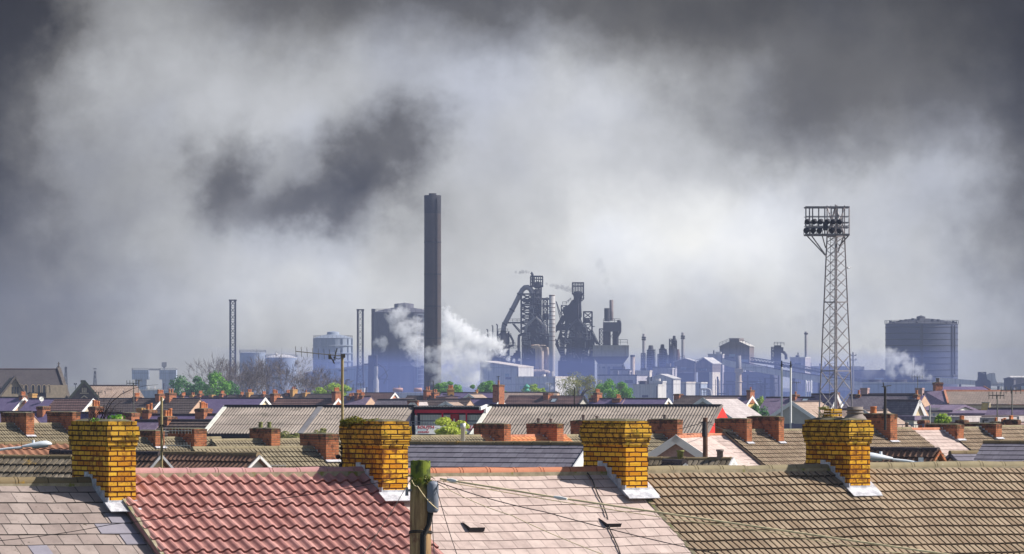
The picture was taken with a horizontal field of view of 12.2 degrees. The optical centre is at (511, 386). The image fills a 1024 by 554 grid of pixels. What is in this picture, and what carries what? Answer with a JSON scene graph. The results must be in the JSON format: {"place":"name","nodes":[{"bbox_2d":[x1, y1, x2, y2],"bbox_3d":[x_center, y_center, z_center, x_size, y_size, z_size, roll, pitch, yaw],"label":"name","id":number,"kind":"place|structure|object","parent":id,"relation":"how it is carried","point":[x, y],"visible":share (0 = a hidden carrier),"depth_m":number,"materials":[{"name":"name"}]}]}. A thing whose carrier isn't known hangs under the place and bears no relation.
{"place":"outdoors","nodes":[
{"label":"outdoors","id":0,"kind":"place"},
{"bbox_2d":[0,392,37,410],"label":"town house","id":1,"kind":"structure","parent":0,"point":[13,403],"depth_m":596.23,"materials":[{"name":"tile"}]},
{"bbox_2d":[0,362,69,399],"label":"church","id":2,"kind":"structure","parent":0,"point":[42,382],"depth_m":643.48,"materials":[{"name":"stone"}]},
{"bbox_2d":[0,438,71,454],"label":"terraced house","id":3,"kind":"structure","parent":0,"point":[64,445],"depth_m":117.16,"materials":[{"name":"tile"}]},
{"bbox_2d":[19,397,54,410],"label":"town house","id":4,"kind":"structure","parent":0,"point":[30,404],"depth_m":543.42,"materials":[{"name":"tile"}]},
{"bbox_2d":[69,380,143,397],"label":"gabled hall","id":5,"kind":"structure","parent":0,"point":[84,389],"depth_m":609.26,"materials":[{"name":"tile"}]},
{"bbox_2d":[122,383,157,429],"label":"town house","id":6,"kind":"structure","parent":0,"point":[147,424],"depth_m":295.20,"materials":[{"name":"purple tile"}]},
{"bbox_2d":[132,368,176,389],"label":"twin silo building","id":7,"kind":"structure","parent":0,"point":[166,376],"depth_m":1996.60,"materials":[{"name":"metal"}]},
{"bbox_2d":[136,403,194,418],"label":"town house","id":8,"kind":"structure","parent":0,"point":[147,413],"depth_m":344.07,"materials":[{"name":"stone"}]},
{"bbox_2d":[156,408,211,436],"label":"town house","id":9,"kind":"structure","parent":0,"point":[170,420],"depth_m":289.11,"materials":[{"name":"tile"}]},
{"bbox_2d":[199,397,271,412],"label":"town house","id":10,"kind":"structure","parent":0,"point":[216,404],"depth_m":527.32,"materials":[{"name":"tile"}]},
{"bbox_2d":[191,433,340,467],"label":"terraced house","id":11,"kind":"structure","parent":0,"point":[317,449],"depth_m":135.41,"materials":[{"name":"brown tile"}]},
{"bbox_2d":[267,376,340,404],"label":"town house","id":12,"kind":"structure","parent":0,"point":[276,399],"depth_m":557.20,"materials":[{"name":"purple tile"}]},
{"bbox_2d":[281,387,331,397],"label":"town house","id":13,"kind":"structure","parent":0,"point":[292,393],"depth_m":737.99,"materials":[{"name":"tile"}]},
{"bbox_2d":[344,383,374,404],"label":"town house","id":14,"kind":"structure","parent":0,"point":[358,397],"depth_m":638.21,"materials":[{"name":"tile"}]},
{"bbox_2d":[471,382,504,405],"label":"town house","id":15,"kind":"structure","parent":0,"point":[482,401],"depth_m":557.73,"materials":[{"name":"brick"}]},
{"bbox_2d":[0,0,1023,389],"label":"sky","id":16,"kind":"structure","parent":0,"point":[164,164],"materials":[{"name":"grey"}]},
{"bbox_2d":[504,382,588,403],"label":"town house","id":17,"kind":"structure","parent":0,"point":[548,398],"depth_m":616.89,"materials":[{"name":"red tile"}]},
{"bbox_2d":[589,386,624,403],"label":"town house","id":18,"kind":"structure","parent":0,"point":[596,397],"depth_m":578.90,"materials":[{"name":"tile"}]},
{"bbox_2d":[622,398,672,403],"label":"town house","id":19,"kind":"structure","parent":0,"point":[647,400],"depth_m":573.30,"materials":[{"name":"tile"}]},
{"bbox_2d":[673,394,711,403],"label":"town house","id":20,"kind":"structure","parent":0,"point":[684,399],"depth_m":638.53,"materials":[{"name":"tile"}]},
{"bbox_2d":[694,397,761,417],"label":"town house","id":21,"kind":"structure","parent":0,"point":[734,407],"depth_m":433.37,"materials":[{"name":"tile"}]},
{"bbox_2d":[712,387,757,407],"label":"town house","id":22,"kind":"structure","parent":0,"point":[748,399],"depth_m":607.72,"materials":[{"name":"grey stone"}]},
{"bbox_2d":[770,400,843,423],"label":"town house","id":23,"kind":"structure","parent":0,"point":[802,411],"depth_m":420.15,"materials":[{"name":"beige tile"}]},
{"bbox_2d":[854,367,884,389],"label":"works shed","id":24,"kind":"structure","parent":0,"point":[872,374],"depth_m":1661.07,"materials":[{"name":"grey metal"}]},
{"bbox_2d":[842,375,928,415],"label":"town house","id":25,"kind":"structure","parent":0,"point":[865,401],"depth_m":458.01,"materials":[{"name":"tile"}]},
{"bbox_2d":[882,399,926,415],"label":"town house","id":26,"kind":"structure","parent":0,"point":[907,407],"depth_m":440.80,"materials":[{"name":"tile"}]},
{"bbox_2d":[925,405,977,415],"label":"garden building","id":27,"kind":"structure","parent":0,"point":[944,409],"depth_m":471.48,"materials":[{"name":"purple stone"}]},
{"bbox_2d":[954,390,1023,424],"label":"town house","id":28,"kind":"structure","parent":0,"point":[1004,421],"depth_m":239.31,"materials":[{"name":"brown brick"}]},
{"bbox_2d":[985,407,1023,414],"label":"town house","id":29,"kind":"structure","parent":0,"point":[1005,410],"depth_m":428.89,"materials":[{"name":"purple tile"}]},
{"label":"ground","id":30,"kind":"structure","parent":0,"visible":0},
{"bbox_2d":[0,412,46,441],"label":"terraced house","id":31,"kind":"structure","parent":30,"relation":"on","point":[16,426],"depth_m":181.88,"materials":[{"name":"beige tile"}]},
{"bbox_2d":[0,454,71,476],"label":"extension","id":32,"kind":"object","parent":30,"relation":"on","point":[25,465],"visible":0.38,"depth_m":87.56,"materials":[{"name":"tile"}]},
{"bbox_2d":[34,411,80,440],"bbox_3d":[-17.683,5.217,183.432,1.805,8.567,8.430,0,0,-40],"label":"terraced house","id":33,"kind":"structure","parent":30,"relation":"on","point":[55,426],"depth_m":183.23,"materials":[{"name":"beige tile"}]},
{"bbox_2d":[49,398,94,411],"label":"town house","id":34,"kind":"structure","parent":30,"relation":"on","point":[71,404],"depth_m":532.86,"materials":[{"name":"tile"}]},
{"bbox_2d":[0,419,153,553],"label":"terraced house","id":35,"kind":"structure","parent":30,"relation":"on","point":[97,488],"depth_m":70.77,"materials":[{"name":"grey stone"}]},
{"bbox_2d":[48,449,173,467],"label":"extension","id":36,"kind":"object","parent":30,"relation":"on","point":[147,459],"visible":0.14,"depth_m":108.05,"materials":[{"name":"tile"}]},
{"bbox_2d":[94,379,164,412],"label":"town house","id":37,"kind":"structure","parent":30,"relation":"on","point":[125,404],"depth_m":531.84,"materials":[{"name":"tile"}]},
{"bbox_2d":[136,428,221,450],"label":"terraced house","id":38,"kind":"structure","parent":30,"relation":"on","point":[149,440],"depth_m":161.20,"materials":[{"name":"brown tile"}]},
{"bbox_2d":[156,389,202,412],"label":"town house","id":39,"kind":"structure","parent":30,"relation":"on","point":[180,405],"depth_m":523.02,"materials":[{"name":"tile"}]},
{"bbox_2d":[169,375,204,394],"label":"leafy tree","id":40,"kind":"object","parent":30,"relation":"on","point":[178,386],"visible":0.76,"depth_m":818.59,"materials":[{"name":"green plant"}]},
{"bbox_2d":[174,350,240,390],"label":"bare tree","id":41,"kind":"object","parent":30,"relation":"on","point":[221,367],"visible":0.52,"depth_m":849.94,"materials":[{"name":"brown plant"}]},
{"bbox_2d":[149,450,270,467],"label":"extension","id":42,"kind":"object","parent":30,"relation":"on","point":[192,459],"visible":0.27,"depth_m":110.88,"materials":[{"name":"tile"}]},
{"bbox_2d":[200,370,231,394],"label":"leafy tree","id":43,"kind":"object","parent":30,"relation":"on","point":[215,376],"visible":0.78,"depth_m":799.20,"materials":[{"name":"green plant"}]},
{"bbox_2d":[229,300,236,393],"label":"lattice flue","id":44,"kind":"object","parent":30,"relation":"on","point":[230,327],"visible":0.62,"depth_m":1499.14,"materials":[{"name":"metal"}]},
{"bbox_2d":[219,360,270,394],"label":"bare tree","id":45,"kind":"object","parent":30,"relation":"on","point":[252,376],"visible":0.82,"depth_m":856.32,"materials":[{"name":"brown plant"}]},
{"bbox_2d":[239,350,265,394],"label":"storage tank","id":46,"kind":"object","parent":30,"relation":"on","point":[247,354],"visible":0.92,"depth_m":2045.47,"materials":[{"name":"metal"}]},
{"bbox_2d":[239,351,289,394],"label":"bare tree","id":47,"kind":"object","parent":30,"relation":"on","point":[269,374],"visible":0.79,"depth_m":865.14,"materials":[{"name":"brown plant"}]},
{"bbox_2d":[207,422,340,445],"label":"terraced house","id":48,"kind":"structure","parent":30,"relation":"on","point":[261,435],"depth_m":158.90,"materials":[{"name":"brown tile"}]},
{"bbox_2d":[265,353,296,394],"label":"storage tank","id":49,"kind":"object","parent":30,"relation":"on","point":[290,360],"visible":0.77,"depth_m":2014.52,"materials":[{"name":"metal"}]},
{"bbox_2d":[253,355,312,394],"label":"bare tree","id":50,"kind":"object","parent":30,"relation":"on","point":[286,372],"visible":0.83,"depth_m":874.19,"materials":[{"name":"brown plant"}]},
{"bbox_2d":[123,419,443,553],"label":"terraced house","id":51,"kind":"structure","parent":30,"relation":"on","point":[349,520],"depth_m":72.01,"materials":[{"name":"red tile"}]},
{"bbox_2d":[295,346,344,466],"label":"tv aerial","id":52,"kind":"object","parent":51,"relation":"attached to","point":[342,392],"visible":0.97,"depth_m":74.47,"materials":[{"name":"grey metal"}]},
{"bbox_2d":[275,365,335,393],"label":"bare tree","id":53,"kind":"object","parent":30,"relation":"on","point":[314,383],"visible":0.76,"depth_m":881.73,"materials":[{"name":"brown plant"}]},
{"bbox_2d":[205,405,415,438],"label":"corrugated stand","id":54,"kind":"object","parent":30,"relation":"on","point":[232,421],"visible":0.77,"depth_m":247.32,"materials":[{"name":"grey metal"}]},
{"bbox_2d":[313,331,352,370],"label":"gasholder","id":55,"kind":"object","parent":30,"relation":"on","point":[332,341],"visible":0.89,"depth_m":2142.82,"materials":[{"name":"metal"}]},
{"bbox_2d":[305,365,367,395],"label":"works shed","id":56,"kind":"structure","parent":30,"relation":"on","point":[350,372],"depth_m":1581.23,"materials":[{"name":"grey metal"}]},
{"bbox_2d":[355,309,364,392],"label":"lattice flue","id":57,"kind":"object","parent":30,"relation":"on","point":[358,351],"visible":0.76,"depth_m":1499.16,"materials":[{"name":"metal"}]},
{"bbox_2d":[364,355,388,391],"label":"silo","id":58,"kind":"object","parent":30,"relation":"on","point":[373,378],"visible":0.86,"depth_m":1477.87,"materials":[{"name":"metal"}]},
{"bbox_2d":[371,303,423,392],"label":"gasholder","id":59,"kind":"object","parent":30,"relation":"on","point":[397,339],"visible":0.72,"depth_m":1750.14,"materials":[{"name":"metal"}]},
{"bbox_2d":[424,193,440,389],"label":"tall stack","id":60,"kind":"object","parent":30,"relation":"on","point":[432,286],"visible":0.89,"depth_m":1098.30,"materials":[{"name":"concrete"}]},
{"bbox_2d":[411,404,488,434],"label":"pavilion","id":61,"kind":"structure","parent":30,"relation":"on","point":[430,415],"depth_m":247.08,"materials":[{"name":"black paint"}]},
{"bbox_2d":[434,417,469,434],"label":"bush","id":62,"kind":"object","parent":30,"relation":"on","point":[450,428],"visible":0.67,"depth_m":235.68,"materials":[{"name":"green plant"}]},
{"bbox_2d":[411,423,510,440],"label":"terraced house","id":63,"kind":"structure","parent":30,"relation":"on","point":[498,431],"depth_m":161.66,"materials":[{"name":"brown brick"}]},
{"bbox_2d":[408,440,582,467],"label":"extension","id":64,"kind":"object","parent":30,"relation":"on","point":[456,454],"visible":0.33,"depth_m":105.58,"materials":[{"name":"grey tile"}]},
{"bbox_2d":[486,324,520,364],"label":"dust catcher","id":65,"kind":"object","parent":30,"relation":"on","point":[499,351],"visible":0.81,"depth_m":1616.00,"materials":[{"name":"metal"}]},
{"bbox_2d":[480,361,533,391],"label":"works shed","id":66,"kind":"structure","parent":30,"relation":"on","point":[506,372],"depth_m":1422.62,"materials":[{"name":"grey metal"}]},
{"bbox_2d":[501,272,548,375],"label":"blast furnace","id":67,"kind":"object","parent":30,"relation":"on","point":[535,328],"visible":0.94,"depth_m":1616.52,"materials":[{"name":"black metal"}]},
{"bbox_2d":[481,418,571,440],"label":"terraced house","id":68,"kind":"structure","parent":30,"relation":"on","point":[540,431],"depth_m":163.43,"materials":[{"name":"orange brick"}]},
{"bbox_2d":[531,340,549,375],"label":"hot blast stove","id":69,"kind":"object","parent":30,"relation":"on","point":[541,360],"visible":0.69,"depth_m":1557.82,"materials":[{"name":"metal"}]},
{"bbox_2d":[515,371,574,394],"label":"works shed","id":70,"kind":"structure","parent":30,"relation":"on","point":[543,380],"depth_m":1332.71,"materials":[{"name":"grey metal"}]},
{"bbox_2d":[403,418,691,553],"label":"terraced house","id":71,"kind":"structure","parent":30,"relation":"on","point":[613,470],"depth_m":74.30,"materials":[{"name":"tile"}]},
{"bbox_2d":[549,295,554,375],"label":"banded stack","id":72,"kind":"object","parent":30,"relation":"on","point":[551,333],"visible":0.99,"depth_m":1579.12,"materials":[{"name":"metal"}]},
{"bbox_2d":[555,282,598,401],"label":"blast furnace","id":73,"kind":"object","parent":30,"relation":"on","point":[580,341],"visible":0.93,"depth_m":1636.70,"materials":[{"name":"black metal"}]},
{"bbox_2d":[554,371,601,398],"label":"leafy tree","id":74,"kind":"object","parent":30,"relation":"on","point":[577,384],"visible":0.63,"depth_m":839.25,"materials":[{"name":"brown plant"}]},
{"bbox_2d":[470,404,727,434],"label":"corrugated stand","id":75,"kind":"object","parent":30,"relation":"on","point":[518,417],"visible":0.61,"depth_m":244.17,"materials":[{"name":"grey metal"}]},
{"bbox_2d":[593,300,628,387],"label":"hopper building","id":76,"kind":"structure","parent":30,"relation":"on","point":[607,356],"depth_m":1556.60,"materials":[{"name":"metal"}]},
{"bbox_2d":[594,379,632,397],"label":"leafy tree","id":77,"kind":"object","parent":30,"relation":"on","point":[608,390],"visible":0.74,"depth_m":828.63,"materials":[{"name":"green plant"}]},
{"bbox_2d":[597,371,648,397],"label":"works shed","id":78,"kind":"structure","parent":30,"relation":"on","point":[629,380],"depth_m":1401.54,"materials":[{"name":"metal"}]},
{"bbox_2d":[566,414,682,452],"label":"terraced house","id":79,"kind":"structure","parent":30,"relation":"on","point":[658,438],"depth_m":167.16,"materials":[{"name":"brown brick"}]},
{"bbox_2d":[633,376,665,397],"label":"works shed","id":80,"kind":"structure","parent":30,"relation":"on","point":[644,389],"depth_m":1151.63,"materials":[{"name":"grey metal"}]},
{"bbox_2d":[646,374,680,402],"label":"works shed","id":81,"kind":"structure","parent":30,"relation":"on","point":[673,384],"depth_m":1290.89,"materials":[{"name":"grey metal"}]},
{"bbox_2d":[673,355,695,381],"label":"works shed","id":82,"kind":"structure","parent":30,"relation":"on","point":[686,372],"depth_m":1501.29,"materials":[{"name":"grey metal"}]},
{"bbox_2d":[648,449,736,465],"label":"extension","id":83,"kind":"object","parent":30,"relation":"on","point":[719,459],"visible":0.14,"depth_m":105.34,"materials":[{"name":"tile"}]},
{"bbox_2d":[648,434,752,465],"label":"extension","id":84,"kind":"object","parent":30,"relation":"on","point":[690,445],"visible":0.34,"depth_m":142.10,"materials":[{"name":"tile"}]},
{"bbox_2d":[694,357,721,394],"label":"works shed","id":85,"kind":"structure","parent":30,"relation":"on","point":[708,369],"depth_m":1471.68,"materials":[{"name":"grey metal"}]},
{"bbox_2d":[683,433,759,465],"bbox_3d":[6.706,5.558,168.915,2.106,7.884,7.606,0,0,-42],"label":"terraced house","id":86,"kind":"structure","parent":30,"relation":"on","point":[725,441],"depth_m":168.80,"materials":[{"name":"tile"}]},
{"bbox_2d":[719,338,753,371],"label":"works shed","id":87,"kind":"structure","parent":30,"relation":"on","point":[732,348],"depth_m":1641.63,"materials":[{"name":"grey metal"}]},
{"bbox_2d":[715,375,779,399],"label":"pipe rack","id":88,"kind":"object","parent":30,"relation":"on","point":[761,388],"visible":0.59,"depth_m":1402.08,"materials":[{"name":"metal"}]},
{"bbox_2d":[724,366,780,399],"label":"works shed","id":89,"kind":"structure","parent":30,"relation":"on","point":[729,376],"depth_m":1561.65,"materials":[{"name":"grey metal"}]},
{"bbox_2d":[715,416,805,464],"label":"terraced house","id":90,"kind":"structure","parent":30,"relation":"on","point":[765,440],"depth_m":169.90,"materials":[{"name":"brown tile"}]},
{"bbox_2d":[645,407,924,553],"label":"terraced house","id":91,"kind":"structure","parent":30,"relation":"on","point":[829,488],"depth_m":76.24,"materials":[{"name":"brown tile"}]},
{"bbox_2d":[722,358,863,395],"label":"conveyor gallery","id":92,"kind":"object","parent":30,"relation":"on","point":[858,385],"visible":0.53,"depth_m":1418.50,"materials":[{"name":"metal"}]},
{"bbox_2d":[790,353,810,391],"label":"works shed","id":93,"kind":"structure","parent":30,"relation":"on","point":[803,361],"depth_m":1661.04,"materials":[{"name":"grey metal"}]},
{"bbox_2d":[759,381,842,415],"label":"town house","id":94,"kind":"structure","parent":30,"relation":"on","point":[772,404],"depth_m":557.98,"materials":[{"name":"tile"}]},
{"bbox_2d":[750,357,870,381],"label":"conveyor gallery","id":95,"kind":"object","parent":30,"relation":"on","point":[794,367],"visible":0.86,"depth_m":1498.73,"materials":[{"name":"grey metal"}]},
{"bbox_2d":[803,204,852,417],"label":"floodlight pylon","id":96,"kind":"object","parent":30,"relation":"on","point":[836,226],"visible":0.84,"depth_m":329.62,"materials":[{"name":"metal"}]},
{"bbox_2d":[811,362,862,391],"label":"works shed","id":97,"kind":"structure","parent":30,"relation":"on","point":[815,387],"depth_m":1721.56,"materials":[{"name":"grey metal"}]},
{"bbox_2d":[804,446,946,463],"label":"extension","id":98,"kind":"object","parent":30,"relation":"on","point":[927,454],"visible":0.12,"depth_m":112.31,"materials":[{"name":"tile"}]},
{"bbox_2d":[862,380,934,392],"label":"cooling block","id":99,"kind":"structure","parent":30,"relation":"on","point":[896,386],"depth_m":1251.36,"materials":[{"name":"metal"}]},
{"bbox_2d":[863,406,945,456],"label":"terraced house","id":100,"kind":"structure","parent":30,"relation":"on","point":[892,435],"depth_m":174.46,"materials":[{"name":"brown tile"}]},
{"bbox_2d":[885,315,958,386],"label":"gasholder","id":101,"kind":"object","parent":30,"relation":"on","point":[929,346],"visible":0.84,"depth_m":1589.78,"materials":[{"name":"metal"}]},
{"bbox_2d":[912,427,968,455],"bbox_3d":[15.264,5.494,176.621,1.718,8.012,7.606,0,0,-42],"label":"terraced house","id":102,"kind":"structure","parent":30,"relation":"on","point":[945,442],"depth_m":176.15,"materials":[{"name":"tile"}]},
{"bbox_2d":[870,460,1023,553],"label":"terraced house","id":103,"kind":"structure","parent":30,"relation":"on","point":[962,507],"depth_m":77.73,"materials":[{"name":"brown tile"}]},
{"bbox_2d":[925,423,995,449],"bbox_3d":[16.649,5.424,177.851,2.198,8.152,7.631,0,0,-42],"label":"terraced house","id":104,"kind":"structure","parent":30,"relation":"on","point":[971,437],"depth_m":177.00,"materials":[{"name":"brown tile"}]},
{"bbox_2d":[945,450,978,460],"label":"extension","id":105,"kind":"object","parent":30,"relation":"on","point":[961,455],"visible":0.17,"depth_m":119.03,"materials":[{"name":"tile"}]},
{"bbox_2d":[924,378,1023,409],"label":"school","id":106,"kind":"object","parent":30,"relation":"on","point":[974,397],"visible":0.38,"depth_m":524.16,"materials":[{"name":"tile"}]},
{"bbox_2d":[964,423,1023,439],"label":"terraced house","id":107,"kind":"structure","parent":30,"relation":"on","point":[997,431],"depth_m":178.64,"materials":[{"name":"brown tile"}]},
{"bbox_2d":[973,440,1023,461],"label":"extension","id":108,"kind":"object","parent":30,"relation":"on","point":[1001,450],"visible":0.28,"depth_m":115.43,"materials":[{"name":"grey tile"}]},
{"label":"road","id":109,"kind":"structure","parent":0,"visible":0},
{"bbox_2d":[405,460,438,553],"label":"telephone pole","id":110,"kind":"object","parent":109,"relation":"on","point":[422,509],"visible":1,"depth_m":61.87,"materials":[{"name":"brown wood"}]},
{"bbox_2d":[0,475,411,540],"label":"telephone wire","id":111,"kind":"object","parent":110,"relation":"attached to","point":[206,511],"visible":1,"depth_m":63.97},
{"bbox_2d":[437,481,716,553],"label":"telephone wire","id":112,"kind":"object","parent":110,"relation":"attached to","point":[577,520],"visible":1,"depth_m":59.33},
{"bbox_2d":[440,480,906,553],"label":"telephone wire","id":113,"kind":"object","parent":110,"relation":"attached to","point":[676,519],"visible":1,"depth_m":59.77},
{"bbox_2d":[440,478,947,553],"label":"telephone cable","id":114,"kind":"object","parent":110,"relation":"attached to","point":[451,480],"visible":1,"depth_m":59.33,"materials":[{"name":"black rubber"}]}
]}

